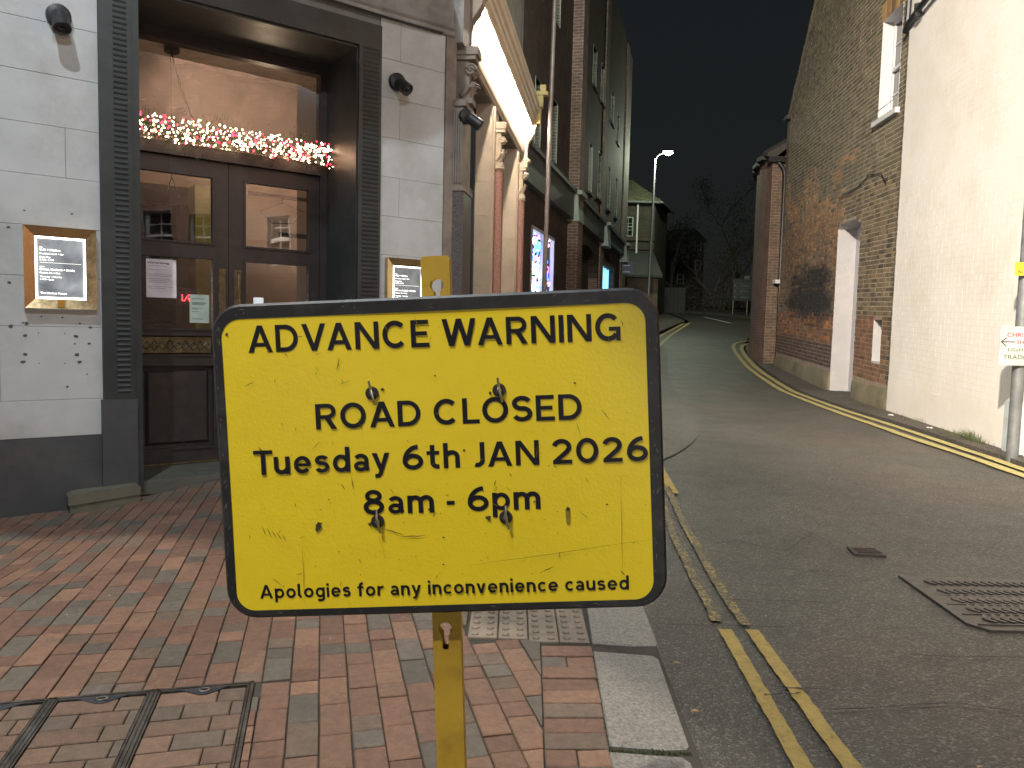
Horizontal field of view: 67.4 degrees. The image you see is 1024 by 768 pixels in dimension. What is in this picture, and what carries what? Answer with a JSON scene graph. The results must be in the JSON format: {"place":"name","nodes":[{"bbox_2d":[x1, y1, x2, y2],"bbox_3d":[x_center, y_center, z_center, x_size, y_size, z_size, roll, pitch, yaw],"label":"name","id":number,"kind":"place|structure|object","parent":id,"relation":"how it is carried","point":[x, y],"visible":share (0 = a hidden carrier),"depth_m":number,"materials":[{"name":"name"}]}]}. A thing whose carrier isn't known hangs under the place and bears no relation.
{"place":"outdoors","nodes":[
{"label":"outdoors","id":0,"kind":"place"},
{"bbox_2d":[188,185,210,328],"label":"olive column","id":1,"kind":"structure","parent":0,"point":[199,213],"depth_m":8.93,"materials":[{"name":"paint"}]},
{"bbox_2d":[0,479,702,767],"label":"pavement","id":2,"kind":"structure","parent":0,"point":[356,691],"depth_m":3.08,"materials":[{"name":"brick"}]},
{"bbox_2d":[0,697,53,767],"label":"inspection cover","id":3,"kind":"object","parent":2,"relation":"on","point":[43,702],"visible":0.67,"depth_m":2.66,"materials":[{"name":"metal"}]},
{"bbox_2d":[4,689,155,767],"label":"inspection cover","id":4,"kind":"object","parent":2,"relation":"on","point":[102,698],"visible":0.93,"depth_m":2.67,"materials":[{"name":"metal"}]},
{"bbox_2d":[121,681,254,767],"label":"inspection cover","id":5,"kind":"object","parent":2,"relation":"on","point":[195,690],"visible":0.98,"depth_m":2.73,"materials":[{"name":"metal"}]},
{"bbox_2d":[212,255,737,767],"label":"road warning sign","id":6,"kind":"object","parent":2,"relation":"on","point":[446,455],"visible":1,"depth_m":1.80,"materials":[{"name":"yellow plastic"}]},
{"bbox_2d":[542,0,556,290],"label":"street pole","id":7,"kind":"object","parent":2,"relation":"on","point":[548,163],"visible":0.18,"depth_m":12.72,"materials":[{"name":"grey metal"}]},
{"bbox_2d":[586,606,657,647],"bbox_3d":[0.512,1.154,3.808,0.293,0.107,0.885,2,4,2],"label":"kerb stone","id":8,"kind":"object","parent":2,"relation":"on","point":[620,626],"visible":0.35,"depth_m":3.56,"materials":[{"name":"stone"}]},
{"bbox_2d":[593,651,688,749],"bbox_3d":[0.471,1.221,2.916,0.296,0.106,0.745,1,4,0],"label":"kerb stone","id":9,"kind":"object","parent":2,"relation":"on","point":[639,710],"visible":0.86,"depth_m":2.83,"materials":[{"name":"stone"}]},
{"bbox_2d":[594,663,691,756],"bbox_3d":[0.441,1.187,2.795,0.301,0.015,1.002,1,4,0],"label":"moss","id":10,"kind":"object","parent":2,"relation":"on","point":[642,750],"visible":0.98,"depth_m":2.52,"materials":[{"name":"green plant"}]},
{"bbox_2d":[609,752,691,767],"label":"kerb stone","id":11,"kind":"object","parent":2,"relation":"on","point":[622,760],"visible":1,"depth_m":2.46,"materials":[{"name":"stone"}]},
{"bbox_2d":[660,316,748,351],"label":"ground","id":12,"kind":"structure","parent":0,"point":[746,341],"depth_m":34.16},
{"bbox_2d":[0,0,548,517],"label":"market house","id":13,"kind":"structure","parent":12,"relation":"on","point":[110,402],"depth_m":7.14,"materials":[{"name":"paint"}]},
{"bbox_2d":[45,3,71,34],"bbox_3d":[-3.292,-2.668,5.594,0.169,0.240,0.192,-2,5,-37],"label":"security camera","id":14,"kind":"object","parent":13,"relation":"attached to","point":[58,17],"visible":1,"depth_m":5.58,"materials":[{"name":"black plastic"}]},
{"bbox_2d":[22,225,97,309],"bbox_3d":[-3.388,-0.867,5.766,0.474,0.603,0.064,-2,5,-37],"label":"menu case","id":15,"kind":"object","parent":13,"relation":"attached to","point":[59,268],"visible":1,"depth_m":5.76,"materials":[{"name":"gold metal"}]},
{"bbox_2d":[142,321,170,327],"bbox_3d":[-3.776,0.037,7.497,0.800,1.310,0.220,-2,5,-37],"label":"window shelf","id":16,"kind":"object","parent":13,"relation":"in","point":[160,324],"depth_m":7.54,"materials":[{"name":"brown wood"}]},
{"bbox_2d":[146,258,175,297],"bbox_3d":[-3.146,-0.946,6.892,0.252,0.340,0.002,-2,5,-37],"label":"hiring notice","id":17,"kind":"object","parent":13,"relation":"attached to","point":[160,278],"visible":1,"depth_m":6.89,"materials":[{"name":"white paper"}]},
{"bbox_2d":[165,46,178,196],"bbox_3d":[-3.552,-2.780,8.019,0.139,1.622,0.010,-2,5,-37],"label":"hanging wire","id":18,"kind":"object","parent":13,"relation":"hanging from","point":[171,126],"visible":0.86,"depth_m":8.02,"materials":[{"name":"black plastic"}]},
{"bbox_2d":[164,45,201,136],"bbox_3d":[-3.603,-3.198,8.460,0.416,0.953,0.157,-1,5,-34],"label":"pendant lamp","id":19,"kind":"object","parent":13,"relation":"hanging from","point":[175,50],"visible":0.84,"depth_m":8.37,"materials":[{"name":"black plastic"}]},
{"bbox_2d":[140,151,228,464],"bbox_3d":[-3.024,-0.661,7.005,0.848,2.760,0.062,-2,5,-37],"label":"door","id":20,"kind":"structure","parent":13,"relation":"in","point":[180,417],"depth_m":7.05,"materials":[{"name":"paint"}]},
{"bbox_2d":[178,287,196,305],"bbox_3d":[-3.088,-0.831,7.317,0.170,0.180,0.044,-2,5,-37],"label":"neon sign","id":21,"kind":"object","parent":13,"relation":"attached to","point":[184,296],"visible":0.7,"depth_m":7.31,"materials":[{"name":"red glass"}]},
{"bbox_2d":[189,294,208,322],"bbox_3d":[-2.892,-0.696,7.107,0.173,0.260,0.002,-2,5,-37],"label":"door notice","id":22,"kind":"object","parent":13,"relation":"attached to","point":[199,308],"depth_m":7.11,"materials":[{"name":"white paper"}]},
{"bbox_2d":[139,96,332,178],"bbox_3d":[-2.541,-2.233,7.076,1.945,0.587,0.207,-2,5,-37],"label":"christmas garland","id":23,"kind":"object","parent":13,"relation":"attached to","point":[259,147],"visible":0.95,"depth_m":7.04,"materials":[{"name":"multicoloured plastic"}]},
{"bbox_2d":[253,297,263,303],"bbox_3d":[-2.610,-0.821,7.906,0.099,0.135,0.099,1,4,0],"label":"white lampshade","id":24,"kind":"object","parent":13,"relation":"attached to","point":[256,300],"visible":0.6,"depth_m":7.86,"materials":[{"name":"white"}]},
{"bbox_2d":[228,164,318,306],"bbox_3d":[-2.313,-0.682,7.510,0.887,2.760,0.109,-2,5,-37],"label":"door","id":25,"kind":"structure","parent":13,"relation":"in","point":[239,253],"depth_m":7.36,"materials":[{"name":"paint"}]},
{"bbox_2d":[388,73,412,95],"bbox_3d":[-1.043,-2.844,7.269,0.168,0.232,0.212,-2,6,-42],"label":"security camera","id":26,"kind":"object","parent":13,"relation":"attached to","point":[400,83],"visible":1,"depth_m":7.26,"materials":[{"name":"black plastic"}]},
{"bbox_2d":[384,257,421,297],"bbox_3d":[-1.028,-0.926,7.540,0.465,0.595,0.064,-2,5,-37],"label":"menu case","id":27,"kind":"object","parent":13,"relation":"attached to","point":[402,279],"visible":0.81,"depth_m":7.50,"materials":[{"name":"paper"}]},
{"bbox_2d":[458,109,483,130],"bbox_3d":[-0.410,-2.659,7.733,0.259,0.222,0.152,1,4,0],"label":"security camera","id":28,"kind":"object","parent":13,"relation":"attached to","point":[469,117],"visible":1,"depth_m":7.69,"materials":[{"name":"black plastic"}]},
{"bbox_2d":[470,104,476,293],"bbox_3d":[-0.697,-1.499,9.231,0.371,4.180,1.881,1,4,0],"label":"drainpipe","id":29,"kind":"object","parent":13,"relation":"in","point":[473,132],"depth_m":10.04,"materials":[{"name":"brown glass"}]},
{"bbox_2d":[501,148,503,264],"bbox_3d":[-0.368,-1.677,11.723,0.376,4.180,1.921,1,4,0],"label":"window","id":30,"kind":"structure","parent":13,"relation":"in","point":[502,148],"depth_m":12.57,"materials":[{"name":"brown glass"}]},
{"bbox_2d":[522,0,632,291],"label":"brick shop building","id":31,"kind":"structure","parent":12,"relation":"on","point":[588,246],"depth_m":19.14,"materials":[{"name":"brown brick"}]},
{"bbox_2d":[534,76,541,146],"bbox_3d":[0.443,-5.421,15.488,0.166,1.384,0.558,2,4,14],"label":"window","id":32,"kind":"structure","parent":31,"relation":"in","point":[536,76],"depth_m":15.75,"materials":[{"name":"grey glass"}]},
{"bbox_2d":[530,225,554,291],"bbox_3d":[0.623,-2.012,16.529,0.090,2.480,2.300,2,4,14],"label":"shop window frame","id":33,"kind":"structure","parent":31,"relation":"in","point":[533,229],"depth_m":16.47,"materials":[{"name":"white paint"}]},
{"bbox_2d":[551,98,557,162],"bbox_3d":[0.877,-5.617,17.174,0.166,1.364,0.558,2,4,14],"label":"window","id":34,"kind":"structure","parent":31,"relation":"in","point":[555,155],"depth_m":17.42,"materials":[{"name":"grey glass"}]},
{"bbox_2d":[556,2,560,26],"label":"window","id":35,"kind":"structure","parent":31,"relation":"in","point":[557,2],"depth_m":17.23,"materials":[{"name":"grey glass"}]},
{"bbox_2d":[588,143,592,191],"bbox_3d":[2.205,-6.261,22.324,0.166,1.384,0.658,2,4,14],"label":"window","id":36,"kind":"structure","parent":31,"relation":"in","point":[591,157],"depth_m":22.61,"materials":[{"name":"grey glass"}]},
{"bbox_2d":[592,45,596,85],"bbox_3d":[2.330,-9.187,22.324,0.166,1.104,0.708,2,4,14],"label":"window","id":37,"kind":"structure","parent":31,"relation":"in","point":[594,45],"depth_m":22.63,"materials":[{"name":"grey glass"}]},
{"bbox_2d":[597,152,601,196],"bbox_3d":[2.665,-6.523,24.102,0.166,1.384,0.658,2,4,14],"label":"window","id":38,"kind":"structure","parent":31,"relation":"in","point":[599,152],"depth_m":24.39,"materials":[{"name":"grey glass"}]},
{"bbox_2d":[601,65,604,101],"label":"window","id":39,"kind":"structure","parent":31,"relation":"in","point":[602,94],"depth_m":24.21,"materials":[{"name":"grey glass"}]},
{"bbox_2d":[607,168,610,208],"bbox_3d":[3.265,-6.713,26.445,0.166,1.404,0.608,2,4,14],"label":"window","id":40,"kind":"structure","parent":31,"relation":"in","point":[609,173],"depth_m":26.69,"materials":[{"name":"grey glass"}]},
{"bbox_2d":[611,91,614,122],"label":"window","id":41,"kind":"structure","parent":31,"relation":"in","point":[612,91],"depth_m":26.80,"materials":[{"name":"grey glass"}]},
{"bbox_2d":[615,178,617,215],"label":"window","id":42,"kind":"structure","parent":31,"relation":"in","point":[616,189],"depth_m":28.72,"materials":[{"name":"grey glass"}]},
{"bbox_2d":[617,117,619,140],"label":"window","id":43,"kind":"structure","parent":31,"relation":"in","point":[619,117],"depth_m":28.46,"materials":[{"name":"grey glass"}]},
{"bbox_2d":[621,262,632,273],"bbox_3d":[4.473,-4.645,30.732,0.720,0.500,0.060,1,4,0],"label":"projecting sign","id":44,"kind":"object","parent":31,"relation":"attached to","point":[627,268],"visible":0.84,"depth_m":30.71,"materials":[{"name":"grey metal"}]},
{"bbox_2d":[625,252,662,305],"bbox_3d":[5.911,-4.568,38.757,2.800,4.420,2.600,1,4,0],"label":"lean to","id":45,"kind":"object","parent":12,"relation":"on","point":[637,279],"visible":0.29,"depth_m":37.75,"materials":[{"name":"brick"}]},
{"bbox_2d":[626,180,674,314],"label":"hipped roof house","id":46,"kind":"structure","parent":12,"relation":"on","point":[639,216],"depth_m":39.86,"materials":[{"name":"brick"}]},
{"bbox_2d":[627,217,633,236],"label":"window","id":47,"kind":"structure","parent":46,"relation":"in","point":[630,220],"depth_m":39.78,"materials":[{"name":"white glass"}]},
{"bbox_2d":[659,313,683,330],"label":"footway","id":48,"kind":"structure","parent":12,"relation":"on","point":[666,320],"depth_m":37.32,"materials":[{"name":"concrete"}]},
{"bbox_2d":[647,150,672,295],"bbox_3d":[6.779,-6.624,35.406,0.983,8.060,0.338,3,4,15],"label":"street lamp","id":49,"kind":"object","parent":48,"relation":"on","point":[667,152],"visible":0.91,"depth_m":35.48,"materials":[{"name":"grey metal"}]},
{"bbox_2d":[659,321,684,332],"bbox_3d":[7.334,-2.819,35.969,1.462,1.575,19.968,2,4,12],"label":"footway far left edge","id":50,"kind":"object","parent":48,"relation":"on","point":[671,327],"visible":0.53,"depth_m":33.95,"materials":[{"name":"concrete"}]},
{"bbox_2d":[664,287,685,316],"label":"board fence","id":51,"kind":"object","parent":12,"relation":"on","point":[674,299],"visible":0.39,"depth_m":45.69,"materials":[{"name":"grey wood"}]},
{"bbox_2d":[685,306,750,315],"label":"verge","id":52,"kind":"structure","parent":12,"relation":"on","point":[740,313],"depth_m":46.71,"materials":[{"name":"green plant"}]},
{"bbox_2d":[665,229,707,305],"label":"dark far house","id":53,"kind":"structure","parent":52,"relation":"on","point":[683,273],"depth_m":59.50,"materials":[{"name":"brick"}]},
{"bbox_2d":[677,274,683,283],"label":"window","id":54,"kind":"structure","parent":53,"relation":"in","point":[680,277],"depth_m":59.51,"materials":[{"name":"black glass"}]},
{"bbox_2d":[682,252,688,261],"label":"window","id":55,"kind":"structure","parent":53,"relation":"in","point":[686,254],"depth_m":59.39,"materials":[{"name":"black glass"}]},
{"bbox_2d":[694,241,700,250],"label":"window","id":56,"kind":"structure","parent":53,"relation":"in","point":[696,244],"depth_m":59.33,"materials":[{"name":"black glass"}]},
{"bbox_2d":[694,260,700,269],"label":"window","id":57,"kind":"structure","parent":53,"relation":"in","point":[698,262],"depth_m":59.44,"materials":[{"name":"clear glass"}]},
{"bbox_2d":[665,195,719,286],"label":"bare tree","id":58,"kind":"object","parent":52,"relation":"on","point":[681,232],"visible":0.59,"depth_m":49.87,"materials":[{"name":"brown plant"}]},
{"bbox_2d":[665,277,750,311],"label":"undergrowth","id":59,"kind":"object","parent":52,"relation":"on","point":[711,305],"visible":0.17,"depth_m":48.22,"materials":[{"name":"green plant"}]},
{"bbox_2d":[680,226,752,310],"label":"bare tree","id":60,"kind":"object","parent":52,"relation":"on","point":[728,272],"visible":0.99,"depth_m":48.30,"materials":[{"name":"brown plant"}]},
{"bbox_2d":[685,311,749,318],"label":"verge far edge","id":61,"kind":"object","parent":52,"relation":"on","point":[739,316],"visible":0.23,"depth_m":43.97,"materials":[{"name":"grey concrete"}]},
{"bbox_2d":[692,174,756,306],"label":"bare tree","id":62,"kind":"object","parent":52,"relation":"on","point":[735,231],"visible":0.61,"depth_m":53.81,"materials":[{"name":"brown plant"}]},
{"bbox_2d":[706,157,756,310],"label":"bare tree","id":63,"kind":"object","parent":52,"relation":"on","point":[751,272],"visible":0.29,"depth_m":48.72,"materials":[{"name":"brown plant"}]},
{"bbox_2d":[732,276,751,314],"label":"direction board","id":64,"kind":"object","parent":52,"relation":"on","point":[742,290],"visible":0.8,"depth_m":43.68,"materials":[{"name":"grey metal"}]},
{"bbox_2d":[749,138,786,363],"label":"brick house with downpipe","id":65,"kind":"structure","parent":12,"relation":"on","point":[769,168],"depth_m":20.55,"materials":[{"name":"brick"},{"name":"dark roof tile"},{"name":"black painted metal"}]},
{"bbox_2d":[773,0,909,409],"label":"brick gable house","id":66,"kind":"structure","parent":12,"relation":"on","point":[844,117],"depth_m":15.14,"materials":[{"name":"brick"}]},
{"bbox_2d":[878,2,903,117],"bbox_3d":[6.306,-5.236,12.565,0.226,1.676,0.908,2,4,7],"label":"window","id":67,"kind":"structure","parent":66,"relation":"in","point":[893,25],"depth_m":12.96,"materials":[{"name":"white glass"}]},
{"bbox_2d":[746,344,1023,461],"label":"footway","id":68,"kind":"structure","parent":12,"relation":"on","point":[815,390],"depth_m":13.04,"materials":[{"name":"concrete"}]},
{"bbox_2d":[745,347,1023,466],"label":"footway right edge","id":69,"kind":"object","parent":68,"relation":"on","point":[987,452],"visible":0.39,"depth_m":10.42,"materials":[{"name":"concrete"}]},
{"bbox_2d":[770,366,1022,455],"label":"gutter litter","id":70,"kind":"object","parent":68,"relation":"on","point":[897,415],"visible":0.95,"depth_m":11.03,"materials":[{"name":"brown plant"}]},
{"bbox_2d":[895,414,993,444],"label":"weeds","id":71,"kind":"object","parent":68,"relation":"on","point":[969,437],"visible":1,"depth_m":9.26,"materials":[{"name":"green plant"}]},
{"bbox_2d":[1001,400,1023,454],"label":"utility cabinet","id":72,"kind":"object","parent":68,"relation":"on","point":[1005,425],"visible":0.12,"depth_m":8.42,"materials":[{"name":"white metal"}]},
{"bbox_2d":[1005,208,1023,462],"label":"sign pole","id":73,"kind":"object","parent":68,"relation":"on","point":[1015,412],"visible":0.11,"depth_m":7.98,"materials":[{"name":"grey metal"}]},
{"bbox_2d":[998,326,1023,365],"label":"shop direction sign","id":74,"kind":"object","parent":73,"relation":"attached to","point":[1011,348],"visible":1,"depth_m":7.89,"materials":[{"name":"white metal"}]},
{"bbox_2d":[1015,262,1023,275],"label":"parking sign","id":75,"kind":"object","parent":73,"relation":"attached to","point":[1019,268],"visible":1,"depth_m":7.84,"materials":[{"name":"yellow metal"}]},
{"bbox_2d":[886,0,1023,455],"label":"white painted house","id":76,"kind":"structure","parent":12,"relation":"on","point":[960,220],"depth_m":9.87,"materials":[{"name":"beige paint"}]},
{"bbox_2d":[616,0,813,307],"label":"sky","id":77,"kind":"structure","parent":0,"point":[713,81],"materials":[{"name":"black"}]},
{"bbox_2d":[644,313,1023,767],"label":"road","id":78,"kind":"structure","parent":0,"point":[836,484],"depth_m":4.51,"materials":[{"name":"grey asphalt"}]},
{"bbox_2d":[664,469,677,492],"bbox_3d":[1.450,0.758,7.701,0.099,0.085,2.762,2,4,5],"label":"yellow line","id":79,"kind":"object","parent":78,"relation":"on","point":[667,481],"visible":0.28,"depth_m":6.67,"materials":[{"name":"paint"}]},
{"bbox_2d":[660,323,683,336],"bbox_3d":[6.296,-2.086,30.981,0.194,0.842,11.468,3,4,18],"label":"yellow line","id":80,"kind":"object","parent":78,"relation":"on","point":[671,329],"visible":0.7,"depth_m":32.09,"materials":[{"name":"yellow paint"}]},
{"bbox_2d":[660,323,689,345],"bbox_3d":[6.647,-2.092,31.078,0.184,0.904,12.258,3,4,17],"label":"yellow line","id":81,"kind":"object","parent":78,"relation":"on","point":[666,339],"visible":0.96,"depth_m":29.78,"materials":[{"name":"yellow paint"}]},
{"bbox_2d":[660,347,697,458],"bbox_3d":[2.906,-0.197,16.037,1.143,0.765,18.387,2,4,9],"label":"road patch","id":82,"kind":"object","parent":78,"relation":"on","point":[680,426],"visible":0.33,"depth_m":10.70,"materials":[{"name":"grey asphalt"}]},
{"bbox_2d":[665,504,720,620],"bbox_3d":[1.071,1.038,4.850,0.089,0.048,2.288,2,4,5],"label":"yellow line","id":83,"kind":"object","parent":78,"relation":"on","point":[713,613],"visible":0.91,"depth_m":4.42,"materials":[{"name":"yellow paint"}]},
{"bbox_2d":[664,486,749,624],"bbox_3d":[1.207,1.011,5.128,0.084,0.066,2.928,2,4,4],"label":"yellow line","id":84,"kind":"object","parent":78,"relation":"on","point":[725,595],"visible":0.99,"depth_m":4.58,"materials":[{"name":"yellow paint"}]},
{"bbox_2d":[718,629,813,767],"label":"yellow line","id":85,"kind":"object","parent":78,"relation":"on","point":[796,754],"visible":1,"depth_m":2.89,"materials":[{"name":"paint"}]},
{"bbox_2d":[745,629,862,767],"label":"yellow line","id":86,"kind":"object","parent":78,"relation":"on","point":[839,749],"visible":1,"depth_m":2.89,"materials":[{"name":"paint"}]},
{"bbox_2d":[656,532,1023,712],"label":"road cracks","id":87,"kind":"object","parent":78,"relation":"on","point":[835,689],"visible":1,"depth_m":3.36,"materials":[{"name":"black asphalt"}]},
{"bbox_2d":[847,546,885,557],"bbox_3d":[2.258,1.081,4.900,0.191,0.048,0.161,2,4,6],"label":"stopcock cover","id":88,"kind":"object","parent":78,"relation":"on","point":[855,551],"visible":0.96,"depth_m":4.85,"materials":[{"name":"metal"}]},
{"bbox_2d":[732,341,1023,476],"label":"yellow line","id":89,"kind":"object","parent":78,"relation":"on","point":[745,364],"visible":0.91,"depth_m":10.34,"materials":[{"name":"yellow paint"}]},
{"bbox_2d":[740,343,1023,470],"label":"yellow line","id":90,"kind":"object","parent":78,"relation":"on","point":[890,424],"visible":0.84,"depth_m":10.76,"materials":[{"name":"yellow paint"}]},
{"bbox_2d":[898,575,1023,633],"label":"chevron manhole cover","id":91,"kind":"object","parent":78,"relation":"on","point":[992,605],"visible":0.99,"depth_m":4.09,"materials":[{"name":"metal"}]}
]}

